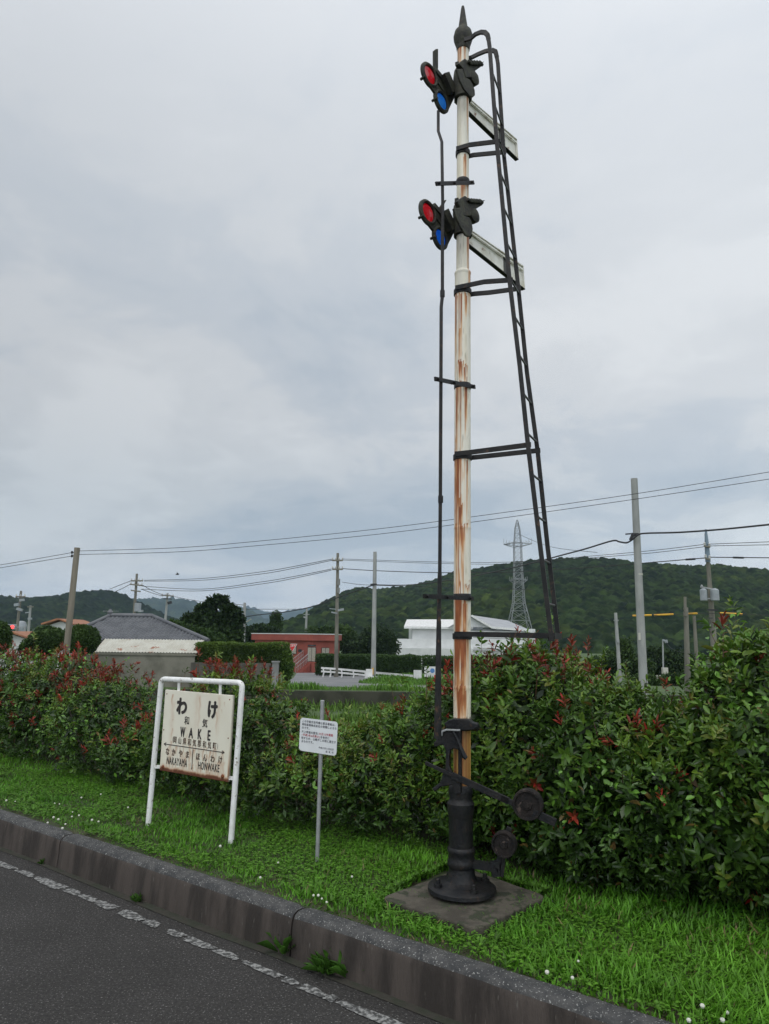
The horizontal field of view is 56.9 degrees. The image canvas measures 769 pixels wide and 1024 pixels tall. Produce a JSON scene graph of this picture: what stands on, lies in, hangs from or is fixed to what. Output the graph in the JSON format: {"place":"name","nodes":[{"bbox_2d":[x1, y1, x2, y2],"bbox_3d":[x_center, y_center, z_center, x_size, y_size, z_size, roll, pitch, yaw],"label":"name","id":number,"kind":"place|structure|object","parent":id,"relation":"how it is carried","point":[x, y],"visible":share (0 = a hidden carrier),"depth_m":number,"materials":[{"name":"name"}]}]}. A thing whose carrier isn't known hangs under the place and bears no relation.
{"place":"outdoors","nodes":[
{"label":"outdoors","id":0,"kind":"place"},
{"bbox_2d":[0,589,178,630],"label":"hill","id":1,"kind":"structure","parent":0,"point":[91,605],"depth_m":597.50,"materials":[{"name":"green plant"}]},
{"bbox_2d":[132,597,269,625],"bbox_3d":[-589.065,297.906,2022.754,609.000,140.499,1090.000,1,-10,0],"label":"hill","id":2,"kind":"structure","parent":0,"point":[178,607],"depth_m":2106.74,"materials":[{"name":"green plant"}]},
{"bbox_2d":[0,851,442,1023],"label":"road","id":3,"kind":"structure","parent":0,"point":[66,958],"depth_m":3.49,"materials":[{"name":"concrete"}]},
{"bbox_2d":[0,861,403,1023],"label":"road marking","id":4,"kind":"object","parent":3,"relation":"on","point":[308,988],"visible":1,"depth_m":3.79,"materials":[{"name":"paint"}]},
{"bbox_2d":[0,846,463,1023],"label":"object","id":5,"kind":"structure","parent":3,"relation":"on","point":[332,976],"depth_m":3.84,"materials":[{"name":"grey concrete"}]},
{"bbox_2d":[129,892,142,901],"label":"weed","id":6,"kind":"object","parent":5,"relation":"on","point":[135,897],"visible":1,"depth_m":4.42,"materials":[{"name":"green plant"}]},
{"bbox_2d":[301,949,334,974],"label":"weed","id":7,"kind":"object","parent":5,"relation":"on","point":[322,964],"visible":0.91,"depth_m":3.51,"materials":[{"name":"green plant"}]},
{"bbox_2d":[328,951,362,977],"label":"weed","id":8,"kind":"object","parent":5,"relation":"on","point":[338,967],"visible":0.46,"depth_m":3.46,"materials":[{"name":"green plant"}]},
{"bbox_2d":[256,932,294,954],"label":"weed","id":9,"kind":"object","parent":3,"relation":"on","point":[280,947],"visible":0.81,"depth_m":3.71,"materials":[{"name":"green plant"}]},
{"bbox_2d":[0,809,673,1023],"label":"kerb","id":10,"kind":"structure","parent":3,"relation":"on","point":[460,988],"depth_m":3.58,"materials":[{"name":"concrete"}]},
{"bbox_2d":[239,605,313,619],"bbox_3d":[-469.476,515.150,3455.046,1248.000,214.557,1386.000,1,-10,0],"label":"farthest hill","id":11,"kind":"structure","parent":0,"point":[286,615],"depth_m":3564.48,"materials":[{"name":"green plant"}]},
{"bbox_2d":[4,672,685,694],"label":"bank ground","id":12,"kind":"structure","parent":0,"point":[664,692],"depth_m":38.66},
{"bbox_2d":[14,591,25,630],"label":"utility pole","id":13,"kind":"object","parent":12,"relation":"on","point":[20,597],"visible":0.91,"depth_m":78.95,"materials":[{"name":"concrete"}]},
{"bbox_2d":[34,625,64,669],"bbox_3d":[-20.901,9.447,43.981,2.251,4.875,1.055,1,-10,0],"label":"broadleaf tree","id":14,"kind":"object","parent":12,"relation":"on","point":[45,627],"visible":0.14,"depth_m":44.24,"materials":[{"name":"green plant"}]},
{"bbox_2d":[130,574,142,612],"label":"utility pole","id":15,"kind":"object","parent":12,"relation":"on","point":[136,607],"visible":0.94,"depth_m":84.32,"materials":[{"name":"concrete"}]},
{"bbox_2d":[144,569,330,588],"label":"power wire","id":16,"kind":"object","parent":15,"relation":"attached to","point":[245,584],"visible":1,"depth_m":73.88,"materials":[{"name":"black"}]},
{"bbox_2d":[94,638,203,688],"bbox_3d":[-12.312,8.653,36.930,5.315,4.008,1.405,1,-10,0],"label":"lean to shed","id":17,"kind":"object","parent":12,"relation":"on","point":[167,664],"visible":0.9,"depth_m":36.46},
{"bbox_2d":[169,618,225,645],"bbox_3d":[-15.620,11.364,56.756,5.834,5.663,2.298,1,-10,0],"label":"broadleaf tree","id":18,"kind":"object","parent":12,"relation":"on","point":[210,634],"visible":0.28,"depth_m":56.84,"materials":[{"name":"green plant"}]},
{"bbox_2d":[174,593,246,645],"bbox_3d":[-16.057,11.517,65.030,6.996,8.224,3.315,1,-10,0],"label":"broadleaf tree","id":19,"kind":"object","parent":12,"relation":"on","point":[228,620],"visible":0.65,"depth_m":64.75,"materials":[{"name":"green plant"}]},
{"bbox_2d":[189,662,270,689],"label":"garden wall","id":20,"kind":"structure","parent":12,"relation":"on","point":[201,664],"depth_m":35.57,"materials":[{"name":"grey concrete"}]},
{"bbox_2d":[194,640,284,663],"bbox_3d":[-7.628,7.438,37.503,4.600,1.317,2.058,1,-10,0],"label":"clipped hedge","id":21,"kind":"object","parent":12,"relation":"on","point":[268,652],"visible":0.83,"depth_m":36.75,"materials":[{"name":"green plant"}]},
{"bbox_2d":[243,603,250,641],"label":"utility pole","id":22,"kind":"object","parent":12,"relation":"on","point":[244,608],"visible":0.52,"depth_m":69.22,"materials":[{"name":"concrete"}]},
{"bbox_2d":[271,661,279,688],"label":"gate pillar","id":23,"kind":"structure","parent":12,"relation":"on","point":[275,666],"depth_m":35.41,"materials":[{"name":"grey concrete"}]},
{"bbox_2d":[279,641,295,680],"bbox_3d":[-5.247,8.803,37.042,1.295,4.116,1.066,1,-10,0],"label":"broadleaf tree","id":24,"kind":"object","parent":12,"relation":"on","point":[287,665],"visible":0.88,"depth_m":36.97,"materials":[{"name":"green plant"}]},
{"bbox_2d":[289,644,296,654],"bbox_3d":[-8.443,13.798,64.540,0.900,3.537,0.134,1,-10,0],"label":"stop sign","id":25,"kind":"object","parent":12,"relation":"on","point":[292,646],"visible":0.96,"depth_m":64.74,"materials":[{"name":"red metal"}]},
{"bbox_2d":[321,667,335,676],"bbox_3d":[-4.788,13.825,60.309,1.308,1.218,0.176,-3,-10,18],"label":"guard rail","id":26,"kind":"object","parent":12,"relation":"on","point":[330,671],"visible":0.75,"depth_m":60.31,"materials":[{"name":"white metal"}]},
{"bbox_2d":[330,553,343,676],"bbox_3d":[-4.199,9.403,62.203,1.265,11.686,0.600,1,-10,0],"label":"utility pole","id":27,"kind":"object","parent":12,"relation":"on","point":[337,569],"visible":0.99,"depth_m":62.21,"materials":[{"name":"concrete"}]},
{"bbox_2d":[145,570,330,590],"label":"power wire","id":28,"kind":"object","parent":27,"relation":"attached to","point":[243,586],"visible":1,"depth_m":74.01,"materials":[{"name":"black"}]},
{"bbox_2d":[169,559,331,579],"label":"power wire","id":29,"kind":"object","parent":27,"relation":"attached to","point":[250,573],"visible":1,"depth_m":73.96,"materials":[{"name":"black metal"}]},
{"bbox_2d":[188,560,331,580],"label":"power wire","id":30,"kind":"object","parent":27,"relation":"attached to","point":[258,574],"visible":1,"depth_m":72.55,"materials":[{"name":"black"}]},
{"bbox_2d":[344,582,531,589],"bbox_3d":[2.998,5.792,56.434,18.002,1.229,1.824,-7,-12,35],"label":"power wire","id":31,"kind":"object","parent":27,"relation":"attached to","point":[449,587],"visible":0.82,"depth_m":54.95,"materials":[{"name":"black"}]},
{"bbox_2d":[343,558,703,572],"bbox_3d":[9.086,4.192,54.859,30.112,0.886,2.809,-6,-12,35],"label":"power wire","id":32,"kind":"object","parent":27,"relation":"attached to","point":[530,571],"visible":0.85,"depth_m":54.42,"materials":[{"name":"black metal"}]},
{"bbox_2d":[353,544,702,562],"bbox_3d":[9.283,3.377,55.258,30.114,0.851,2.996,-7,-12,36],"label":"power wire","id":33,"kind":"object","parent":27,"relation":"attached to","point":[536,560],"visible":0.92,"depth_m":55.51,"materials":[{"name":"black metal"}]},
{"bbox_2d":[205,672,473,691],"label":"bank grass","id":34,"kind":"structure","parent":12,"relation":"on","point":[380,680],"depth_m":35.64,"materials":[{"name":"green plant"}]},
{"bbox_2d":[338,668,365,677],"bbox_3d":[-2.390,13.754,59.159,3.291,1.319,0.184,-4,-11,23],"label":"guard rail","id":35,"kind":"object","parent":12,"relation":"on","point":[353,671],"visible":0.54,"depth_m":59.30,"materials":[{"name":"white metal"}]},
{"bbox_2d":[314,653,421,675],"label":"clipped hedge","id":36,"kind":"object","parent":12,"relation":"on","point":[400,664],"visible":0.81,"depth_m":66.49,"materials":[{"name":"green plant"}]},
{"bbox_2d":[366,669,375,678],"bbox_3d":[-0.531,12.460,53.930,1.775,0.950,0.950,1,-10,0],"label":"concrete marker","id":37,"kind":"object","parent":12,"relation":"on","point":[369,672],"visible":0.39,"depth_m":53.95,"materials":[{"name":"white paint"}]},
{"bbox_2d":[370,552,376,691],"bbox_3d":[-0.869,8.685,56.274,0.416,11.118,0.581,-5,-12,30],"label":"utility pole","id":38,"kind":"object","parent":12,"relation":"on","point":[373,653],"visible":0.78,"depth_m":56.26,"materials":[{"name":"concrete"}]},
{"bbox_2d":[246,585,372,616],"bbox_3d":[-12.102,9.589,69.504,2.659,3.343,34.834,8,-12,-35],"label":"power wire","id":39,"kind":"object","parent":38,"relation":"attached to","point":[311,606],"visible":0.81,"depth_m":61.56,"materials":[{"name":"black"}]},
{"bbox_2d":[376,672,412,676],"bbox_3d":[0.708,13.348,56.041,0.234,1.240,4.209,10,-14,-44],"label":"guard rail","id":40,"kind":"object","parent":12,"relation":"on","point":[383,673],"visible":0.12,"depth_m":56.14,"materials":[{"name":"white metal"}]},
{"bbox_2d":[421,654,566,674],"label":"clipped hedge","id":41,"kind":"object","parent":12,"relation":"on","point":[429,660],"visible":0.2,"depth_m":68.54,"materials":[{"name":"green plant"}]},
{"bbox_2d":[614,613,621,681],"bbox_3d":[19.417,11.687,58.850,0.487,6.596,0.488,1,-10,0],"label":"utility pole","id":42,"kind":"object","parent":12,"relation":"on","point":[617,644],"visible":0.82,"depth_m":58.88,"materials":[{"name":"concrete"}]},
{"bbox_2d":[586,635,656,676],"bbox_3d":[20.098,12.913,60.687,6.200,4.844,2.414,1,-10,0],"label":"broadleaf tree","id":43,"kind":"object","parent":12,"relation":"on","point":[627,650],"visible":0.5,"depth_m":60.31,"materials":[{"name":"green plant"}]},
{"bbox_2d":[630,667,692,685],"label":"clipped hedge","id":44,"kind":"object","parent":12,"relation":"on","point":[652,681],"visible":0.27,"depth_m":48.57,"materials":[{"name":"green plant"}]},
{"bbox_2d":[656,667,667,678],"bbox_3d":[22.189,13.139,56.626,0.850,1.400,0.400,1,-10,0],"label":"equipment cabinet","id":45,"kind":"object","parent":12,"relation":"on","point":[664,670],"visible":0.44,"depth_m":56.53,"materials":[{"name":"white metal"}]},
{"bbox_2d":[662,639,667,666],"bbox_3d":[23.215,12.783,58.652,0.627,4.460,0.238,-1,-10,10],"label":"lamp post","id":46,"kind":"object","parent":12,"relation":"on","point":[663,641],"visible":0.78,"depth_m":58.88,"materials":[{"name":"grey metal"}]},
{"bbox_2d":[683,597,690,691],"bbox_3d":[15.857,7.792,37.196,0.516,6.665,0.400,1,-10,0],"label":"utility pole","id":47,"kind":"object","parent":12,"relation":"on","point":[687,671],"visible":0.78,"depth_m":37.24,"materials":[{"name":"concrete"}]},
{"bbox_2d":[693,616,698,666],"bbox_3d":[20.660,9.875,46.822,0.295,6.010,0.743,-1,-10,12],"label":"utility pole","id":48,"kind":"object","parent":12,"relation":"on","point":[695,636],"visible":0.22,"depth_m":47.21,"materials":[{"name":"concrete"}]},
{"bbox_2d":[700,529,719,655],"bbox_3d":[20.227,6.631,43.965,1.011,11.398,1.932,-7,-13,38],"label":"utility pole","id":49,"kind":"object","parent":12,"relation":"on","point":[713,594],"visible":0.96,"depth_m":44.43,"materials":[{"name":"concrete"}]},
{"bbox_2d":[347,547,700,563],"bbox_3d":[9.278,3.498,55.237,30.104,0.887,2.997,-7,-12,36],"label":"power wire","id":50,"kind":"object","parent":49,"relation":"attached to","point":[539,562],"visible":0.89,"depth_m":53.34,"materials":[{"name":"black metal"}]},
{"bbox_2d":[630,613,755,615],"bbox_3d":[19.735,6.252,43.114,9.299,0.222,0.244,-1,-10,7],"label":"power wire","id":51,"kind":"object","parent":49,"relation":"attached to","point":[713,613],"visible":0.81,"depth_m":43.17,"materials":[{"name":"black"}]},
{"bbox_2d":[633,612,742,616],"bbox_3d":[18.515,6.259,43.361,6.566,0.337,0.601,1,-10,0],"label":"cable cover","id":52,"kind":"object","parent":51,"relation":"attached to","point":[673,614],"visible":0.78,"depth_m":43.31,"materials":[{"name":"yellow plastic"}]},
{"bbox_2d":[717,542,758,543],"bbox_3d":[22.956,1.783,42.382,0.036,0.422,7.378,9,-13,-40],"label":"power wire","id":53,"kind":"object","parent":49,"relation":"attached to","point":[743,542],"visible":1,"depth_m":43.72,"materials":[{"name":"black metal"}]},
{"bbox_2d":[711,557,768,557],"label":"power wire","id":54,"kind":"object","parent":49,"relation":"attached to","point":[739,557],"visible":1,"depth_m":43.48,"materials":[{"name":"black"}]},
{"bbox_2d":[716,544,768,545],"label":"power wire","id":55,"kind":"object","parent":49,"relation":"attached to","point":[734,545],"visible":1,"depth_m":43.91,"materials":[{"name":"black metal"}]},
{"bbox_2d":[288,673,441,687],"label":"road","id":56,"kind":"structure","parent":0,"point":[338,681],"depth_m":51.57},
{"bbox_2d":[3,696,747,833],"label":"field ground","id":57,"kind":"structure","parent":0,"point":[310,711],"depth_m":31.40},
{"bbox_2d":[0,620,13,653],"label":"topiary bush","id":58,"kind":"object","parent":57,"relation":"on","point":[6,636],"visible":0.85,"depth_m":28.39,"materials":[{"name":"green plant"}]},
{"bbox_2d":[16,628,63,667],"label":"topiary bush","id":59,"kind":"object","parent":57,"relation":"on","point":[46,640],"visible":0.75,"depth_m":30.05,"materials":[{"name":"green plant"}]},
{"bbox_2d":[60,547,79,691],"bbox_3d":[-10.573,4.769,23.507,0.335,7.220,0.230,1,-10,0],"label":"utility pole","id":60,"kind":"object","parent":57,"relation":"on","point":[71,604],"visible":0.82,"depth_m":23.76,"materials":[{"name":"brown wood"}]},
{"bbox_2d":[1,553,67,564],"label":"power wire","id":61,"kind":"object","parent":60,"relation":"attached to","point":[33,559],"visible":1,"depth_m":25.07,"materials":[{"name":"black metal"}]},
{"bbox_2d":[1,556,70,567],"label":"power wire","id":62,"kind":"object","parent":60,"relation":"attached to","point":[37,561],"visible":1,"depth_m":24.98,"materials":[{"name":"black metal"}]},
{"bbox_2d":[79,479,768,554],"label":"power wire","id":63,"kind":"object","parent":60,"relation":"attached to","point":[434,527],"visible":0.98,"depth_m":21.81,"materials":[{"name":"black metal"}]},
{"bbox_2d":[86,472,767,550],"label":"power wire","id":64,"kind":"object","parent":60,"relation":"attached to","point":[437,521],"visible":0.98,"depth_m":21.78,"materials":[{"name":"black metal"}]},
{"bbox_2d":[62,624,101,677],"bbox_3d":[-12.604,6.992,29.203,1.504,4.778,1.442,1,-10,0],"label":"topiary bush","id":65,"kind":"object","parent":57,"relation":"on","point":[85,636],"visible":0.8,"depth_m":29.14,"materials":[{"name":"green plant"}]},
{"bbox_2d":[1,687,718,709],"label":"ditch wall","id":66,"kind":"structure","parent":57,"relation":"on","point":[331,697],"depth_m":34.02,"materials":[{"name":"concrete"}]},
{"bbox_2d":[625,478,648,697],"bbox_3d":[9.479,3.886,26.718,0.682,10.556,0.335,3,-10,-12],"label":"utility pole","id":67,"kind":"object","parent":57,"relation":"on","point":[641,644],"visible":0.82,"depth_m":26.83,"materials":[{"name":"concrete"}]},
{"bbox_2d":[374,524,768,585],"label":"power wire","id":68,"kind":"object","parent":67,"relation":"attached to","point":[604,543],"visible":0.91,"depth_m":27.26,"materials":[{"name":"black"}]},
{"bbox_2d":[0,736,768,1023],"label":"verge ground","id":69,"kind":"structure","parent":0,"point":[488,960],"depth_m":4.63,"materials":[{"name":"green plant"}]},
{"bbox_2d":[0,641,75,749],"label":"photinia shrub","id":70,"kind":"object","parent":69,"relation":"on","point":[5,658],"visible":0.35,"depth_m":8.85,"materials":[{"name":"green plant"}]},
{"bbox_2d":[0,631,168,775],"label":"photinia shrub","id":71,"kind":"object","parent":69,"relation":"on","point":[79,704],"visible":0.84,"depth_m":7.83,"materials":[{"name":"green plant"}]},
{"bbox_2d":[80,712,180,784],"bbox_3d":[-2.290,2.369,7.308,0.988,0.759,1.425,-7,-12,36],"label":"photinia shrub","id":72,"kind":"object","parent":69,"relation":"on","point":[113,758],"visible":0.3,"depth_m":6.89,"materials":[{"name":"green plant"}]},
{"bbox_2d":[145,676,244,843],"bbox_3d":[-1.429,1.833,5.307,0.938,1.160,0.046,-5,-12,31],"label":"station name board","id":73,"kind":"object","parent":69,"relation":"on","point":[197,732],"visible":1,"depth_m":5.31,"materials":[{"name":"metal"}]},
{"bbox_2d":[120,647,325,811],"bbox_3d":[-1.416,1.948,6.599,1.689,1.367,1.526,-7,-13,37],"label":"photinia shrub","id":74,"kind":"object","parent":69,"relation":"on","point":[267,716],"visible":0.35,"depth_m":6.38,"materials":[{"name":"green plant"}]},
{"bbox_2d":[299,700,337,861],"bbox_3d":[-0.439,1.813,4.686,0.314,1.106,0.034,-5,-12,31],"label":"notice sign","id":75,"kind":"object","parent":69,"relation":"on","point":[318,736],"visible":1,"depth_m":4.71,"materials":[{"name":"grey metal"}]},
{"bbox_2d":[229,708,417,826],"bbox_3d":[-0.433,2.065,5.872,1.145,0.900,1.572,-6,-12,33],"label":"photinia shrub","id":76,"kind":"object","parent":69,"relation":"on","point":[297,779],"visible":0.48,"depth_m":5.46,"materials":[{"name":"green plant"}]},
{"bbox_2d":[5,794,728,1022],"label":"clover flowers","id":77,"kind":"object","parent":69,"relation":"on","point":[702,1005],"visible":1,"depth_m":3.01,"materials":[{"name":"white plant"}]},
{"bbox_2d":[310,663,497,850],"bbox_3d":[0.244,1.812,5.511,1.044,1.288,1.520,-7,-13,37],"label":"photinia shrub","id":78,"kind":"object","parent":69,"relation":"on","point":[392,804],"visible":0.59,"depth_m":5.13,"materials":[{"name":"green plant"}]},
{"bbox_2d":[384,871,543,937],"bbox_3d":[0.457,2.171,3.899,0.630,0.120,0.744,-9,-14,43],"label":"concrete pad","id":79,"kind":"object","parent":69,"relation":"on","point":[471,918],"visible":0.48,"depth_m":3.75,"materials":[{"name":"grey concrete"}]},
{"bbox_2d":[418,5,561,902],"bbox_3d":[0.618,-0.674,4.597,0.846,5.700,1.083,1,-10,0],"label":"semaphore signal","id":80,"kind":"object","parent":79,"relation":"on","point":[461,882],"visible":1,"depth_m":4.27,"materials":[{"name":"paint"}]},
{"bbox_2d":[407,615,670,889],"bbox_3d":[1.129,1.540,4.981,1.778,1.721,1.590,-9,-14,43],"label":"photinia shrub","id":81,"kind":"object","parent":69,"relation":"on","point":[542,761],"visible":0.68,"depth_m":4.53,"materials":[{"name":"green plant"}]},
{"bbox_2d":[557,677,751,908],"bbox_3d":[1.763,1.656,4.407,0.914,1.248,1.666,-6,-12,35],"label":"photinia shrub","id":82,"kind":"object","parent":69,"relation":"on","point":[631,761],"visible":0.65,"depth_m":3.97,"materials":[{"name":"green plant"}]},
{"bbox_2d":[663,595,768,910],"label":"photinia shrub","id":83,"kind":"object","parent":69,"relation":"on","point":[737,680],"visible":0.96,"depth_m":3.78,"materials":[{"name":"green plant"}]},
{"bbox_2d":[0,0,768,611],"label":"sky","id":84,"kind":"structure","parent":0,"point":[220,272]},
{"bbox_2d":[396,615,535,663],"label":"white warehouse","id":85,"kind":"structure","parent":0,"point":[421,640],"depth_m":117.58,"materials":[{"name":"paint"}]},
{"bbox_2d":[473,627,482,629],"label":"window","id":86,"kind":"structure","parent":85,"relation":"in","point":[474,628],"depth_m":117.26,"materials":[{"name":"grey glass"}]},
{"bbox_2d":[301,651,661,691],"bbox_3d":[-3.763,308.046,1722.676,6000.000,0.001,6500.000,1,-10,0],"label":"ground","id":87,"kind":"structure","parent":0,"point":[584,655],"depth_m":189.88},
{"bbox_2d":[8,624,25,630],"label":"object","id":88,"kind":"object","parent":87,"relation":"on","point":[13,626],"visible":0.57,"depth_m":68.93,"materials":[{"name":"red"}]},
{"bbox_2d":[18,621,26,630],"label":"water tank","id":89,"kind":"object","parent":87,"relation":"on","point":[22,624],"visible":0.36,"depth_m":88.34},
{"bbox_2d":[1,631,55,674],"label":"gabled house","id":90,"kind":"structure","parent":87,"relation":"on","point":[19,637],"depth_m":56.52,"materials":[{"name":"white paint"}]},
{"bbox_2d":[25,606,33,630],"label":"utility pole","id":91,"kind":"object","parent":87,"relation":"on","point":[29,619],"visible":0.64,"depth_m":93.69,"materials":[{"name":"concrete"}]},
{"bbox_2d":[41,618,89,669],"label":"gabled house","id":92,"kind":"structure","parent":87,"relation":"on","point":[58,622],"depth_m":71.55,"materials":[{"name":"orange tile"}]},
{"bbox_2d":[73,609,209,687],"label":"tiled house","id":93,"kind":"structure","parent":87,"relation":"on","point":[112,625],"depth_m":43.13,"materials":[{"name":"tile"}]},
{"bbox_2d":[161,593,173,619],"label":"utility pole","id":94,"kind":"object","parent":87,"relation":"on","point":[166,605],"visible":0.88,"depth_m":108.86,"materials":[{"name":"concrete"}]},
{"bbox_2d":[245,622,280,642],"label":"broadleaf tree","id":95,"kind":"object","parent":87,"relation":"on","point":[262,627],"visible":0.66,"depth_m":97.97,"materials":[{"name":"green plant"}]},
{"bbox_2d":[267,609,284,632],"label":"broadleaf tree","id":96,"kind":"object","parent":87,"relation":"on","point":[276,620],"visible":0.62,"depth_m":103.32,"materials":[{"name":"green plant"}]},
{"bbox_2d":[251,633,341,672],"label":"red building","id":97,"kind":"structure","parent":87,"relation":"on","point":[308,647],"depth_m":83.39,"materials":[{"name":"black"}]},
{"bbox_2d":[307,647,315,661],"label":"door","id":98,"kind":"structure","parent":97,"relation":"in","point":[311,650],"depth_m":82.32,"materials":[{"name":"white"}]},
{"bbox_2d":[321,648,328,652],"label":"window","id":99,"kind":"structure","parent":97,"relation":"in","point":[323,650],"depth_m":83.57,"materials":[{"name":"white glass"}]},
{"bbox_2d":[303,608,308,633],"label":"utility pole","id":100,"kind":"object","parent":87,"relation":"on","point":[306,615],"visible":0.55,"depth_m":108.56,"materials":[{"name":"concrete"}]},
{"bbox_2d":[304,622,357,653],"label":"broadleaf tree","id":101,"kind":"object","parent":87,"relation":"on","point":[347,632],"visible":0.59,"depth_m":95.98,"materials":[{"name":"green plant"}]},
{"bbox_2d":[342,622,401,654],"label":"broadleaf tree","id":102,"kind":"object","parent":87,"relation":"on","point":[386,639],"visible":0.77,"depth_m":93.44,"materials":[{"name":"green plant"}]},
{"bbox_2d":[414,666,434,679],"bbox_3d":[2.911,11.812,48.871,1.873,2.280,0.282,2,-10,-9],"label":"roadside sign","id":103,"kind":"object","parent":87,"relation":"on","point":[418,673],"visible":0.59,"depth_m":48.98,"materials":[{"name":"white metal"}]},
{"bbox_2d":[504,520,531,628],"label":"transmission pylon","id":104,"kind":"object","parent":87,"relation":"on","point":[514,543],"visible":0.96,"depth_m":230.28,"materials":[{"name":"metal"}]},
{"bbox_2d":[624,644,730,679],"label":"broadleaf tree","id":105,"kind":"object","parent":87,"relation":"on","point":[674,661],"visible":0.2,"depth_m":65.94,"materials":[{"name":"green plant"}]},
{"bbox_2d":[245,556,768,654],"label":"wooded hill","id":106,"kind":"structure","parent":0,"point":[591,601],"depth_m":312.86,"materials":[{"name":"green plant"}]}
]}

